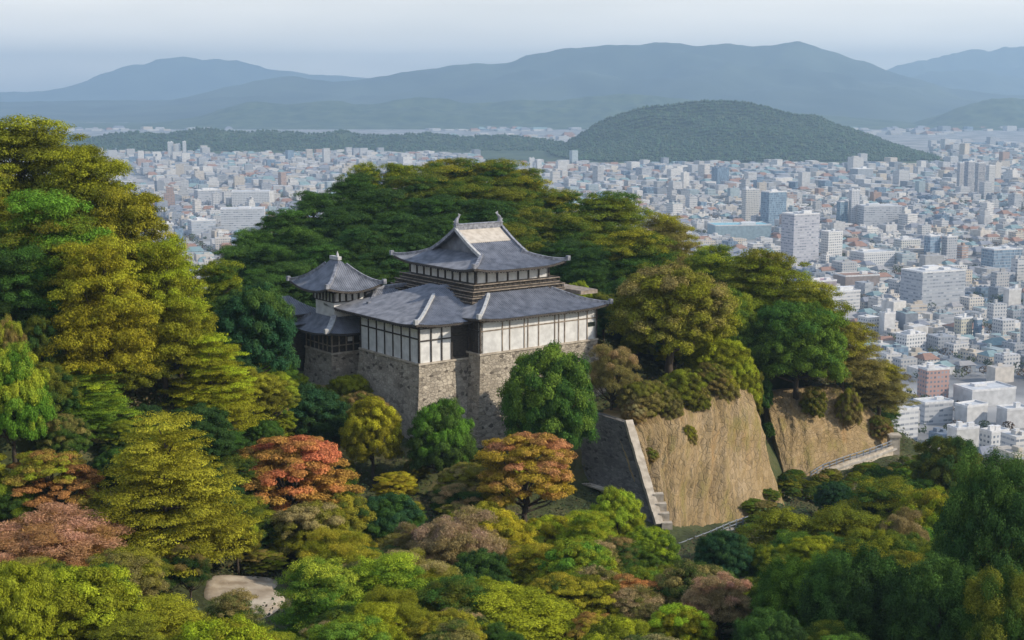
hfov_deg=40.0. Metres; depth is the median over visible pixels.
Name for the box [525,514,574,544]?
round tree
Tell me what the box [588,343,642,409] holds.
round tree
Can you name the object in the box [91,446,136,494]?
round tree
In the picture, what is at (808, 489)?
shrub
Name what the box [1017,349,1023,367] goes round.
city building
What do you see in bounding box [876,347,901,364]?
city building
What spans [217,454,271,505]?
pine tree
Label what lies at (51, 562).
pine tree
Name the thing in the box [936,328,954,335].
city building
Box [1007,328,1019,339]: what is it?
city building
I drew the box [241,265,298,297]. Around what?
pine tree
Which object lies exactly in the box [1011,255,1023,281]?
city building
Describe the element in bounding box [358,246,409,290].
pine tree
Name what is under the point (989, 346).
house
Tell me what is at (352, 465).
bare tree
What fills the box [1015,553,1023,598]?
maple tree
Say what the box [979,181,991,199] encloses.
city building
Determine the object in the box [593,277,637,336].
round tree
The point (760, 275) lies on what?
pine tree
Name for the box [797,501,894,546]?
pine tree
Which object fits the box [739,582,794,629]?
round tree
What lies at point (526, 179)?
pine tree
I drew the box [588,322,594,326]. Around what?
window
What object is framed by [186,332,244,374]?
pine tree
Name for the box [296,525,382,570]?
tree
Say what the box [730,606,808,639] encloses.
evergreen tree
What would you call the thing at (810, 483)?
shrub
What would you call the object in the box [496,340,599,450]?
round tree
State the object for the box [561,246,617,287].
pine tree
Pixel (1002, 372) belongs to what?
city building
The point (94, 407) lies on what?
pine tree
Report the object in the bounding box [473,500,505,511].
round tree
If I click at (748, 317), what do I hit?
round tree
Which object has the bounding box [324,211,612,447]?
castle keep
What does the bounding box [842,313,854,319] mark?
house
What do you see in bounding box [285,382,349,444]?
round tree
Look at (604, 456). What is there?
retaining wall
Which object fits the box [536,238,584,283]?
pine tree
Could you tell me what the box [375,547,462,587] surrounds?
bare tree
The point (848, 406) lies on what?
shrub
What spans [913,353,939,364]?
city building
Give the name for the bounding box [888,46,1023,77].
mountains
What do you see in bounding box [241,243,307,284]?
pine tree
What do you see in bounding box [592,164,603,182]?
city building
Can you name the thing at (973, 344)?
house
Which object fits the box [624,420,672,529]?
corner kerb
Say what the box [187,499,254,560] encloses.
round tree
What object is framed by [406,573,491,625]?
pine tree
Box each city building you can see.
[144,187,153,193]
[154,200,167,208]
[162,224,177,237]
[164,186,174,205]
[172,226,184,252]
[178,185,187,195]
[181,178,188,188]
[184,177,198,182]
[190,262,208,278]
[194,252,213,262]
[204,177,218,186]
[211,213,220,222]
[215,172,227,186]
[215,235,230,249]
[233,175,244,187]
[261,181,271,190]
[286,178,298,185]
[295,188,305,199]
[339,163,351,172]
[399,155,412,165]
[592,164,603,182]
[636,166,651,176]
[654,186,666,193]
[660,165,672,173]
[666,202,682,214]
[667,168,680,176]
[668,180,681,188]
[681,171,688,187]
[685,194,697,207]
[687,241,707,250]
[694,237,715,245]
[704,219,719,228]
[711,166,728,183]
[712,236,727,244]
[727,186,739,197]
[730,237,746,243]
[739,178,750,189]
[757,181,766,192]
[766,243,780,250]
[786,198,793,209]
[797,268,820,274]
[798,171,809,186]
[807,269,824,276]
[820,252,833,262]
[829,220,844,229]
[829,255,846,262]
[831,259,856,271]
[847,156,863,170]
[855,280,873,297]
[857,314,878,332]
[859,245,878,248]
[861,225,877,232]
[868,294,885,307]
[870,340,889,348]
[872,305,880,312]
[873,283,888,293]
[874,244,889,248]
[876,336,895,343]
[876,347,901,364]
[878,222,896,232]
[878,272,892,281]
[881,298,905,318]
[881,342,908,355]
[887,247,902,252]
[888,276,900,292]
[892,169,908,184]
[892,354,916,371]
[895,250,915,264]
[895,307,917,329]
[898,163,912,172]
[898,211,917,224]
[902,207,910,212]
[903,245,923,258]
[904,323,927,333]
[906,300,926,314]
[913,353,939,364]
[919,252,941,266]
[926,333,955,352]
[933,309,953,323]
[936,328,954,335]
[939,209,955,213]
[943,172,956,177]
[944,340,968,356]
[946,262,967,268]
[955,185,969,193]
[955,334,969,341]
[959,294,983,309]
[960,267,972,283]
[970,227,990,236]
[974,265,999,273]
[975,285,988,296]
[977,209,991,224]
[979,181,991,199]
[980,200,993,221]
[982,273,990,281]
[986,363,1014,382]
[987,299,1006,319]
[988,283,1005,299]
[989,161,1001,177]
[989,331,1010,340]
[990,268,1009,286]
[991,317,1014,334]
[993,445,1023,459]
[994,348,1020,368]
[997,228,1017,235]
[1000,428,1023,450]
[1002,337,1023,352]
[1003,168,1019,178]
[1005,269,1014,281]
[1007,304,1023,308]
[1007,305,1021,319]
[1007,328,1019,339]
[1008,193,1021,209]
[1008,230,1023,239]
[1008,243,1023,254]
[1009,281,1023,287]
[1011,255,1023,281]
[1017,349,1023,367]
[1020,308,1023,341]
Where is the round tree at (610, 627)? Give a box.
[581,612,649,639]
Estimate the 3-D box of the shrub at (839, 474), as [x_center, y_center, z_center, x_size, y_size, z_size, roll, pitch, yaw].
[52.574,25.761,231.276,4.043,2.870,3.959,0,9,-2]
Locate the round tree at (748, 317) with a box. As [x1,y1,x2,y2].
[697,285,759,346]
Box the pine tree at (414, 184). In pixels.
[382,171,448,221]
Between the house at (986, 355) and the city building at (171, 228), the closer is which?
the house at (986, 355)
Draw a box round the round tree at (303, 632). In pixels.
[299,620,330,639]
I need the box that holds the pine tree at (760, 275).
[711,247,817,320]
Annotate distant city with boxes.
[0,120,1023,432]
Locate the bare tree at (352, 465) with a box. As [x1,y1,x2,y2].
[341,460,355,468]
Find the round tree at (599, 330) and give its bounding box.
[597,320,602,337]
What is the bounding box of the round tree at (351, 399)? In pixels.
[337,391,392,418]
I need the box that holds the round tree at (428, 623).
[398,607,486,639]
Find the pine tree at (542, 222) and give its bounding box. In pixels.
[508,206,567,253]
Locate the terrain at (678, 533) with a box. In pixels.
[0,245,1023,639]
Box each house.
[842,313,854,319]
[883,328,903,336]
[906,363,926,376]
[908,347,925,355]
[918,318,935,323]
[918,352,944,355]
[928,324,944,333]
[928,427,946,438]
[934,360,954,374]
[937,307,964,315]
[937,354,960,363]
[953,360,975,372]
[958,348,982,360]
[969,339,986,349]
[972,302,989,310]
[976,350,997,364]
[977,445,995,457]
[981,337,1006,347]
[981,343,1003,351]
[1009,318,1020,327]
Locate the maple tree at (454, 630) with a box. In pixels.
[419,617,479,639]
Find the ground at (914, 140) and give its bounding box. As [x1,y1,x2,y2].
[36,122,1023,446]
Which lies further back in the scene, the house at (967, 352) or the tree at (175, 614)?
the house at (967, 352)
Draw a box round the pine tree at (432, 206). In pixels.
[402,193,470,228]
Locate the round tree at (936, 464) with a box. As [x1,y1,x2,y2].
[908,434,983,496]
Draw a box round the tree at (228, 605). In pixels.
[197,587,267,628]
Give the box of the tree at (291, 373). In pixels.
[260,357,300,379]
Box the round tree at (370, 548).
[342,545,383,559]
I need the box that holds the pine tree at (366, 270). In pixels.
[344,260,383,278]
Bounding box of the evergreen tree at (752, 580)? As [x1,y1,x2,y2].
[744,575,765,584]
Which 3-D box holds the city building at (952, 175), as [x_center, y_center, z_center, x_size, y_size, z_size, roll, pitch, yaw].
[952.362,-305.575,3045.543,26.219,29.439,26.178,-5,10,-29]
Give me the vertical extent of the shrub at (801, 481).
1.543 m
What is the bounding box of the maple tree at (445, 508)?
[434,503,464,520]
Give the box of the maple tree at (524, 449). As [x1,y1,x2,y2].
[473,431,577,523]
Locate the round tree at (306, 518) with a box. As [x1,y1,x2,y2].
[265,499,348,557]
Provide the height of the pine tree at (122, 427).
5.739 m
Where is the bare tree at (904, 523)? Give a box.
[873,506,930,541]
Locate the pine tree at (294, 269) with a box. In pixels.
[273,260,317,304]
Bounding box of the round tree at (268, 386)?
[229,369,291,417]
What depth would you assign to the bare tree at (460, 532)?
158.11 m
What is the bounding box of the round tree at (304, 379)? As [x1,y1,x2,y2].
[295,373,311,384]
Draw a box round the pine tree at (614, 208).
[555,190,657,253]
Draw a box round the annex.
[258,295,315,370]
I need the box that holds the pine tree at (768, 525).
[735,505,827,577]
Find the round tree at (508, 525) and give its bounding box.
[462,507,538,554]
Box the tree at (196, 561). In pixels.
[167,543,212,601]
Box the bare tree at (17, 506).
[0,479,38,530]
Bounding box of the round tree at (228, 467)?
[193,461,245,501]
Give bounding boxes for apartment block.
[879,309,895,333]
[892,403,918,440]
[896,329,925,350]
[917,362,949,397]
[954,313,972,334]
[973,314,982,336]
[1003,285,1021,305]
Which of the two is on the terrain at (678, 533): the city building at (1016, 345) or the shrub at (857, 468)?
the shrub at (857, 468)
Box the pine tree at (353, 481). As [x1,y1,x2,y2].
[342,468,358,484]
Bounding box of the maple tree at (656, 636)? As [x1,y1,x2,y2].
[623,632,680,639]
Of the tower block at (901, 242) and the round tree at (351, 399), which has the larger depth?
the tower block at (901, 242)
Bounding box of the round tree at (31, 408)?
[0,339,56,462]
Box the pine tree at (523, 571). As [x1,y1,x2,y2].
[506,542,555,591]
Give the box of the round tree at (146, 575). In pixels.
[85,545,169,599]
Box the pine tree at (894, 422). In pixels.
[891,417,899,426]
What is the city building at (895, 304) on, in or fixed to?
on the ground at (914, 140)
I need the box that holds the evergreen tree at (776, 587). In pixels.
[748,550,830,636]
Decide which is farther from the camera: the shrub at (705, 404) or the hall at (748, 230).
the hall at (748, 230)
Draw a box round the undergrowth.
[0,326,1023,639]
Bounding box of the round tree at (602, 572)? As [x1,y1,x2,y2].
[576,564,624,594]
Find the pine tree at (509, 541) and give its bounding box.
[500,538,523,577]
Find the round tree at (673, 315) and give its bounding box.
[605,262,742,375]
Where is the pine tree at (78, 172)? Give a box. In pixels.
[24,143,154,241]
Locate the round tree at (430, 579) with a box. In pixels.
[417,576,465,605]
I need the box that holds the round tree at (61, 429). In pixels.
[34,413,92,453]
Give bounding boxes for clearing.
[204,575,284,619]
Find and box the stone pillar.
[887,432,901,454]
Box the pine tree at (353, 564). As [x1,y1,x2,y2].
[340,560,363,575]
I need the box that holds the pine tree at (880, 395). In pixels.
[844,361,920,415]
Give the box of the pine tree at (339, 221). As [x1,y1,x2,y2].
[313,204,373,245]
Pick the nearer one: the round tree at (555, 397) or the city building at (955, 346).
the round tree at (555, 397)
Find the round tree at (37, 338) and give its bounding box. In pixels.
[22,315,67,371]
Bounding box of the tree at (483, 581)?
[468,576,512,592]
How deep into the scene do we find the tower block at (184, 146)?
4407.94 m
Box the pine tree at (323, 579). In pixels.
[269,554,371,639]
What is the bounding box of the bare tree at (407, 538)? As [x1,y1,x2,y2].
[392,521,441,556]
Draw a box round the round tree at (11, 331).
[0,314,29,366]
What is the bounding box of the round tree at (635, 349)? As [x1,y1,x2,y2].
[618,333,655,364]
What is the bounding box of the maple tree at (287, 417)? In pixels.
[262,407,298,432]
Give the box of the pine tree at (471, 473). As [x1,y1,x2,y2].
[451,461,514,508]
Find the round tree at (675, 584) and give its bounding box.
[650,558,735,634]
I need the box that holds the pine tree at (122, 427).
[96,418,138,454]
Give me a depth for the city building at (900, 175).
2952.04 m
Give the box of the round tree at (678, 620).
[645,602,717,639]
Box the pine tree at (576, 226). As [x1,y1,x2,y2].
[540,211,615,260]
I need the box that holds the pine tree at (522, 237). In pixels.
[503,221,549,253]
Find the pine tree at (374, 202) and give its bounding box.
[345,187,411,230]
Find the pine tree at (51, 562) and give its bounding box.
[22,555,72,573]
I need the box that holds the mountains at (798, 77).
[0,41,1023,121]
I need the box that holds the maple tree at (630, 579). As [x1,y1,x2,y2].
[608,573,668,606]
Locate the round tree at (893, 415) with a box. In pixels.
[886,402,900,418]
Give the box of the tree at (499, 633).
[486,622,527,639]
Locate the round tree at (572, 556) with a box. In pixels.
[530,537,621,582]
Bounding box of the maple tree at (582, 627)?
[553,611,609,639]
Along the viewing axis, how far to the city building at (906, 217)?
2068.72 m
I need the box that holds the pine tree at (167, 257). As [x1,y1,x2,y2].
[123,233,217,398]
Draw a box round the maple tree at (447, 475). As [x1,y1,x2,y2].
[432,461,470,490]
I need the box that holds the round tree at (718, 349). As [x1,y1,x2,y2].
[681,335,753,378]
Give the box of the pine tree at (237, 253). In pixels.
[211,244,264,292]
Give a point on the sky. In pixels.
(45, 45)
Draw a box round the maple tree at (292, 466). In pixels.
[233,435,365,521]
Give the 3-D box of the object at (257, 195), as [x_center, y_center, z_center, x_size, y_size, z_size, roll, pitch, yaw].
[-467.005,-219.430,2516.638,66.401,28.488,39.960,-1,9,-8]
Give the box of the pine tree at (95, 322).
[39,232,165,396]
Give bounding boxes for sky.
[0,0,1023,91]
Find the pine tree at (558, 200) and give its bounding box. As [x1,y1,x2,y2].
[536,187,584,221]
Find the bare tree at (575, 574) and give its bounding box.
[558,572,601,608]
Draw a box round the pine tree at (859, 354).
[794,321,891,389]
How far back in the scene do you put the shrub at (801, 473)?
231.95 m
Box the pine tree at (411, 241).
[382,231,438,277]
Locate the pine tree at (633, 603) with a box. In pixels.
[606,583,664,632]
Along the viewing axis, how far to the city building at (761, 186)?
2711.59 m
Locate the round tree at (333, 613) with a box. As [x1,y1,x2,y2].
[309,604,359,628]
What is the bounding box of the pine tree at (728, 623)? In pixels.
[721,583,751,630]
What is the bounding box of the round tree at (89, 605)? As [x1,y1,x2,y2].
[12,563,149,639]
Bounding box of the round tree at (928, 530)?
[920,526,938,541]
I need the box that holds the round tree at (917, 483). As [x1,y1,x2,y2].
[904,478,945,495]
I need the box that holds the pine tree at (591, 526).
[555,509,616,544]
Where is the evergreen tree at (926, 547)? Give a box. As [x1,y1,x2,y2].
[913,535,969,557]
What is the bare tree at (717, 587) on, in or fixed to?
on the terrain at (678, 533)
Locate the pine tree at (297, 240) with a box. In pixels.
[268,224,333,268]
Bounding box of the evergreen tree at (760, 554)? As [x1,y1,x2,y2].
[747,543,784,576]
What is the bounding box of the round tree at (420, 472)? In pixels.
[403,458,430,480]
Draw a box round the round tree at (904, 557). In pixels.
[881,549,925,566]
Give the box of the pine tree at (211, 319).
[159,297,218,377]
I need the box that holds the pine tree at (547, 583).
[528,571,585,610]
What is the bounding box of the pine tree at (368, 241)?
[330,224,394,265]
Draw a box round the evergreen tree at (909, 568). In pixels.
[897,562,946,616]
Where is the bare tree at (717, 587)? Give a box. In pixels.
[679,571,758,639]
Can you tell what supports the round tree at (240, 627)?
on the terrain at (678, 533)
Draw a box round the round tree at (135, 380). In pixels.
[71,340,172,393]
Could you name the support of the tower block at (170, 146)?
on the ground at (914, 140)
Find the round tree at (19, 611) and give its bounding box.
[0,559,66,639]
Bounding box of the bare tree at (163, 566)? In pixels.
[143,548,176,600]
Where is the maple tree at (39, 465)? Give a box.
[0,448,106,522]
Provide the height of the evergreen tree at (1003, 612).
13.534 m
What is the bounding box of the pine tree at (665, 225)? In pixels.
[638,211,703,268]
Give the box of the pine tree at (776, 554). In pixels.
[757,552,795,572]
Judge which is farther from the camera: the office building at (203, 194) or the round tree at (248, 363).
the office building at (203, 194)
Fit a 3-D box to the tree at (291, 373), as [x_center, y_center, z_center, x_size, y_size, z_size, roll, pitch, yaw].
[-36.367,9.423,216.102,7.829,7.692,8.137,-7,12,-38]
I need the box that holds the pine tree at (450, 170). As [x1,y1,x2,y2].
[410,157,502,198]
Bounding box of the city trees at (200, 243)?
[116,188,1023,433]
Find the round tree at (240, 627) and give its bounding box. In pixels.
[169,612,279,639]
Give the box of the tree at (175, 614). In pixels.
[128,593,215,639]
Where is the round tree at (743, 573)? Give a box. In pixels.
[734,553,758,577]
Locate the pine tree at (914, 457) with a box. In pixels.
[906,455,922,479]
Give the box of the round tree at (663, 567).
[657,564,680,573]
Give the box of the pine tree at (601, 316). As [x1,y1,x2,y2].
[591,292,618,340]
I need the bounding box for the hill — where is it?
[481,102,943,163]
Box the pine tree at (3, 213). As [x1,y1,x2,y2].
[0,170,28,249]
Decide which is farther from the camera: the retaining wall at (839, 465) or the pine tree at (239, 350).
the retaining wall at (839, 465)
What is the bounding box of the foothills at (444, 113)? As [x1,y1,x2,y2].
[37,94,936,128]
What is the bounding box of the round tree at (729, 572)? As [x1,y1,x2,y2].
[716,565,739,580]
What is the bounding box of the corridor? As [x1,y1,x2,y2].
[365,283,406,303]
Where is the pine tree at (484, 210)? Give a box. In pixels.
[459,198,519,223]
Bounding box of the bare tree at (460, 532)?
[406,505,508,576]
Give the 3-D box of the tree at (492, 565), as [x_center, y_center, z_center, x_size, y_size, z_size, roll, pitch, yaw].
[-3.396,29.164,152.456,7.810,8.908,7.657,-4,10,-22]
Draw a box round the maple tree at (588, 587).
[547,574,620,615]
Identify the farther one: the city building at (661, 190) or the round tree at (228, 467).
the city building at (661, 190)
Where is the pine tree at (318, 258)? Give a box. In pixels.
[296,240,359,299]
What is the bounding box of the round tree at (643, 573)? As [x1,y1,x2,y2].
[622,565,664,586]
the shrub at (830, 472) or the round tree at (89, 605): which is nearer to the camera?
the round tree at (89, 605)
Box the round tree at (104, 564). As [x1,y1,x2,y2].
[82,561,139,599]
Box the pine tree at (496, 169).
[458,158,544,189]
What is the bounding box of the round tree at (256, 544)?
[213,508,262,574]
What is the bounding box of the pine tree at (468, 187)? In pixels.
[434,175,496,221]
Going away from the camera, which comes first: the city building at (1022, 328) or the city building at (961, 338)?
the city building at (1022, 328)
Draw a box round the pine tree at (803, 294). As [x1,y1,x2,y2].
[764,280,859,381]
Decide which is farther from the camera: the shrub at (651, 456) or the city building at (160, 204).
the city building at (160, 204)
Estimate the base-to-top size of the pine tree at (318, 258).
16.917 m
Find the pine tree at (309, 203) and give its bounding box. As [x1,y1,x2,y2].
[289,190,341,244]
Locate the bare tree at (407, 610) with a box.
[358,585,431,635]
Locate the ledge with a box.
[582,483,604,491]
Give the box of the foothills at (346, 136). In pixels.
[61,129,553,153]
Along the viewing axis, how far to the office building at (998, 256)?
1571.48 m
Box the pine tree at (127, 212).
[88,186,196,294]
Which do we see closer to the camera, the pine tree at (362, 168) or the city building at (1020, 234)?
the pine tree at (362, 168)
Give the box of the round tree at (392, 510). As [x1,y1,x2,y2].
[355,492,426,542]
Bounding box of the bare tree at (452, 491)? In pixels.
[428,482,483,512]
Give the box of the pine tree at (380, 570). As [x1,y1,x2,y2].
[332,550,428,607]
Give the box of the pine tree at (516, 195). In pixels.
[485,186,553,233]
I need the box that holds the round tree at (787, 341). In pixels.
[746,299,851,399]
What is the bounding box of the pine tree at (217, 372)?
[157,332,274,431]
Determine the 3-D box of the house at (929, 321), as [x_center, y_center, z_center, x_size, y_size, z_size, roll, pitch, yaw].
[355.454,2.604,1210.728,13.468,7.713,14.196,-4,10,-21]
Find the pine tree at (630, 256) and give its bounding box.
[585,224,684,288]
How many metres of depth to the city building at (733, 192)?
2586.63 m
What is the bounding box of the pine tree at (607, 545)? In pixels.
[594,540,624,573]
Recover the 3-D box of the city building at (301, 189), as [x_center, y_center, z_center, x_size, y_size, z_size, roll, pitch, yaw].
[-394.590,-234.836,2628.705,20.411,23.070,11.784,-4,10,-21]
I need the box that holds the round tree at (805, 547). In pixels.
[781,534,838,569]
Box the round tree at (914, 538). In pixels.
[881,531,928,551]
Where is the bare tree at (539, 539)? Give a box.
[533,536,553,551]
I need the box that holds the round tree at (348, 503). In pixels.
[323,492,377,540]
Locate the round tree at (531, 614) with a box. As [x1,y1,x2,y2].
[469,581,585,639]
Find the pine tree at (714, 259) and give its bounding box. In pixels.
[682,244,753,298]
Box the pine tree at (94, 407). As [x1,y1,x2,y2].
[55,363,145,438]
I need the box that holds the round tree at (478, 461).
[468,457,481,464]
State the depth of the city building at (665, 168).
3344.70 m
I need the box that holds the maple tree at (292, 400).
[247,371,300,420]
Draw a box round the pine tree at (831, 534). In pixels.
[818,531,843,540]
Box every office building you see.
[187,217,215,234]
[194,188,221,203]
[220,206,264,232]
[781,210,819,263]
[900,265,965,308]
[913,396,953,424]
[981,246,1022,269]
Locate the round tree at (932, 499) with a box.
[891,485,953,537]
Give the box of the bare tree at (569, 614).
[550,608,578,625]
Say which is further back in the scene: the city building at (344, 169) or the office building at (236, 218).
the city building at (344, 169)
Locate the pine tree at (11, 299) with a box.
[0,242,66,356]
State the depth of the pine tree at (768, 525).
182.99 m
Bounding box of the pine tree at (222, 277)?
[190,258,245,330]
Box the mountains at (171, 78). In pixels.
[0,56,366,101]
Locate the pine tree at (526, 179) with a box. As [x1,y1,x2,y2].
[495,167,552,206]
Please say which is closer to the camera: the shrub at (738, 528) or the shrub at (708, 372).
the shrub at (738, 528)
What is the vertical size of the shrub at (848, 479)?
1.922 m
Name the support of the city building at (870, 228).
on the ground at (914, 140)
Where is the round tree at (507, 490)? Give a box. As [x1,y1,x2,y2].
[479,454,530,509]
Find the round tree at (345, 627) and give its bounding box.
[306,613,393,639]
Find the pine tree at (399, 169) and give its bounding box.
[376,162,423,197]
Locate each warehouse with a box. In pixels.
[953,381,1015,405]
[954,400,987,424]
[996,402,1023,428]
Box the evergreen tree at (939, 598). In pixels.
[876,549,1002,639]
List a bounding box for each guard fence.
[679,516,747,542]
[810,441,891,475]
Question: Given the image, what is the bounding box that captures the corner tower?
[286,251,386,394]
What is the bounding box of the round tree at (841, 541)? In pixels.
[825,537,866,570]
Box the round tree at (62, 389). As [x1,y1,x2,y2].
[19,360,82,413]
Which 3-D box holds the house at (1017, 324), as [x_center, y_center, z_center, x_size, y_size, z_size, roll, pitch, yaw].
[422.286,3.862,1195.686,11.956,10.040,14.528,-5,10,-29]
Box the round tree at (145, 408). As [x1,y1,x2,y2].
[130,403,166,427]
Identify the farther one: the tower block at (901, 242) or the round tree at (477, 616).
the tower block at (901, 242)
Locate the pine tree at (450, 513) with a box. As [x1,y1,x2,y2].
[444,506,495,560]
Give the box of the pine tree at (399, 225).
[363,211,427,248]
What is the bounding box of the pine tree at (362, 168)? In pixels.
[339,161,386,190]
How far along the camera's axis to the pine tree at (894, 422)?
288.84 m
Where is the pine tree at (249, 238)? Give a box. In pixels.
[227,227,278,274]
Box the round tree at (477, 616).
[442,606,489,634]
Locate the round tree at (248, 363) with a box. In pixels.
[228,359,262,381]
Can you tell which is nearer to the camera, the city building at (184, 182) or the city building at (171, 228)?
the city building at (171, 228)
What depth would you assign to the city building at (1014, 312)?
1238.72 m
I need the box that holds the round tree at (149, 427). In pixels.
[125,422,187,457]
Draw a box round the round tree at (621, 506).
[589,484,646,537]
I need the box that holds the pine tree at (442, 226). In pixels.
[419,212,472,243]
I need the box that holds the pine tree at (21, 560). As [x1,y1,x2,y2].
[1,556,47,565]
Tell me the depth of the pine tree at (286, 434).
198.93 m
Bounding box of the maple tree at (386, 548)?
[377,544,408,553]
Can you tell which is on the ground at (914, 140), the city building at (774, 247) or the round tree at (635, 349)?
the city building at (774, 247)
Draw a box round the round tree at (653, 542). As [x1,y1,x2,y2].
[623,525,680,568]
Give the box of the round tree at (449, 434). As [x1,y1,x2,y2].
[405,398,478,495]
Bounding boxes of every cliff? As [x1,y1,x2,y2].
[601,381,784,526]
[762,384,886,475]
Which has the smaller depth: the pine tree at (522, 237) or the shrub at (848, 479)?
the shrub at (848, 479)
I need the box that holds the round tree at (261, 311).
[204,279,300,372]
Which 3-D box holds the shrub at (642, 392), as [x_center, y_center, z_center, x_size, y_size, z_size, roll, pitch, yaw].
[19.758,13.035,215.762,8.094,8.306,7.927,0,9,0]
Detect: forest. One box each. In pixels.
[59,126,563,151]
[546,99,940,161]
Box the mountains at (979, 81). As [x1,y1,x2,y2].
[910,69,1023,94]
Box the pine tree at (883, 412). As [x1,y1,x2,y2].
[870,404,890,415]
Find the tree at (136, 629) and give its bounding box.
[87,609,169,639]
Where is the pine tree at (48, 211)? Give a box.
[0,187,121,324]
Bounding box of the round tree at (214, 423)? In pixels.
[167,401,236,458]
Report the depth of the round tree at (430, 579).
139.69 m
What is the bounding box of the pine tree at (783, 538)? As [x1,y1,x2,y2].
[754,528,809,575]
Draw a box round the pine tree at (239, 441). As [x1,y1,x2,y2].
[205,430,255,462]
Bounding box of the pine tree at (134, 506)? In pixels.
[77,410,263,579]
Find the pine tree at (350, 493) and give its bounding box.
[325,483,363,512]
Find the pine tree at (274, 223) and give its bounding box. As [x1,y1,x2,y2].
[253,207,314,250]
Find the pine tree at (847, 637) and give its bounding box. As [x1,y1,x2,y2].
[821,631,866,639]
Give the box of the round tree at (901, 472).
[893,467,911,480]
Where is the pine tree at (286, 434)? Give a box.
[254,407,294,436]
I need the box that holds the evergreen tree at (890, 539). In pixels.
[831,527,918,564]
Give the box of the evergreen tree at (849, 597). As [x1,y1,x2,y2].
[794,542,917,639]
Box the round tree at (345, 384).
[325,374,374,397]
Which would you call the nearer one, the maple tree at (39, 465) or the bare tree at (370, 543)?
the maple tree at (39, 465)
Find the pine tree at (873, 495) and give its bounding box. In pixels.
[839,474,923,523]
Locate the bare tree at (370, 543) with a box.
[357,533,377,546]
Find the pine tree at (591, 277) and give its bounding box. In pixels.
[569,265,610,296]
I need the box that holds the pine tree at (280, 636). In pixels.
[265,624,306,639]
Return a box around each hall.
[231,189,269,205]
[707,221,771,239]
[798,277,836,286]
[798,286,860,310]
[833,271,879,285]
[849,166,872,178]
[947,421,979,446]
[980,425,1008,445]
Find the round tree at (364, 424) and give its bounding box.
[338,396,404,486]
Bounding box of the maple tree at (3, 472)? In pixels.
[0,453,8,484]
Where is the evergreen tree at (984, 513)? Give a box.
[927,443,1023,586]
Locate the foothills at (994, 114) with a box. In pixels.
[914,98,1023,129]
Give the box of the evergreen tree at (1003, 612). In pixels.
[950,562,1023,639]
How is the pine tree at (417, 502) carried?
on the terrain at (678, 533)
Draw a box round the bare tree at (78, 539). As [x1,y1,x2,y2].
[0,500,135,566]
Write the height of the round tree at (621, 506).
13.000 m
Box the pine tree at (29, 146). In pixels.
[0,114,101,221]
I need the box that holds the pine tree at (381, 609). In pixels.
[354,601,408,639]
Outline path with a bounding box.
[837,445,896,469]
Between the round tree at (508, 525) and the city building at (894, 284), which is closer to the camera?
the round tree at (508, 525)
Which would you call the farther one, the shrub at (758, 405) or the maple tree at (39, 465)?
the shrub at (758, 405)
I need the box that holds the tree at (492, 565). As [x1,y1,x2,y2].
[451,547,513,583]
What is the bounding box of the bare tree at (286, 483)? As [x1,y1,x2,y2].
[284,470,311,489]
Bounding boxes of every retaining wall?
[580,412,653,523]
[817,446,892,473]
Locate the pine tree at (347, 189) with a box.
[321,172,378,220]
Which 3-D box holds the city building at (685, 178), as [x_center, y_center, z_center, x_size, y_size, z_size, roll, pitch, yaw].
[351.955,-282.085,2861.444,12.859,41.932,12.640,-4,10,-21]
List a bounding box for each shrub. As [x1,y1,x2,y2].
[240,549,288,574]
[370,471,419,495]
[569,280,592,298]
[615,380,665,416]
[620,399,648,423]
[646,448,659,462]
[648,380,673,416]
[658,367,707,404]
[658,388,684,420]
[683,425,697,445]
[686,387,711,411]
[690,361,733,391]
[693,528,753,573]
[711,373,741,403]
[718,354,761,402]
[735,525,754,532]
[739,499,762,512]
[744,514,761,522]
[745,367,763,414]
[749,501,764,512]
[753,500,779,511]
[756,372,773,416]
[762,422,774,443]
[763,488,781,500]
[776,473,797,489]
[777,480,801,489]
[783,487,802,498]
[785,469,806,478]
[797,479,807,484]
[798,385,827,417]
[802,480,820,488]
[803,486,820,496]
[804,492,816,499]
[810,473,829,482]
[812,481,852,510]
[819,468,843,481]
[821,469,840,479]
[834,387,863,428]
[837,480,853,487]
[844,476,856,482]
[846,471,860,476]
[853,464,867,473]
[856,464,897,490]
[860,462,878,465]
[860,464,874,474]
[869,415,893,439]
[888,462,903,468]
[898,456,909,461]
[903,459,916,468]
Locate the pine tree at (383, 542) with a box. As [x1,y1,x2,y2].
[373,532,405,547]
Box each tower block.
[167,141,173,154]
[175,143,180,151]
[182,141,185,152]
[529,157,534,169]
[536,159,541,175]
[741,186,759,220]
[760,189,786,225]
[820,229,842,255]
[836,199,847,222]
[848,188,859,223]
[849,248,894,265]
[856,203,901,226]
[893,236,920,248]
[924,234,940,254]
[941,234,957,259]
[956,161,964,185]
[963,160,974,191]
[974,162,985,191]
[985,165,995,192]
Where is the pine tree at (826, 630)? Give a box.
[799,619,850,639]
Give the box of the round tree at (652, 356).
[645,331,662,360]
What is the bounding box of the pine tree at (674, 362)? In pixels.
[658,348,684,369]
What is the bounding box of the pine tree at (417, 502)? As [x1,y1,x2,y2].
[408,497,428,522]
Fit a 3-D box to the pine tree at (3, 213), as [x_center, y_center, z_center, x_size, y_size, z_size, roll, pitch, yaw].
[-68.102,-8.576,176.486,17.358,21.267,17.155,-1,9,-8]
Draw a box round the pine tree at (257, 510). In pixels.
[228,494,276,554]
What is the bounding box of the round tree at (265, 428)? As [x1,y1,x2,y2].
[241,419,284,446]
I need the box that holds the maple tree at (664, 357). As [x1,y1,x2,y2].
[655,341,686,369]

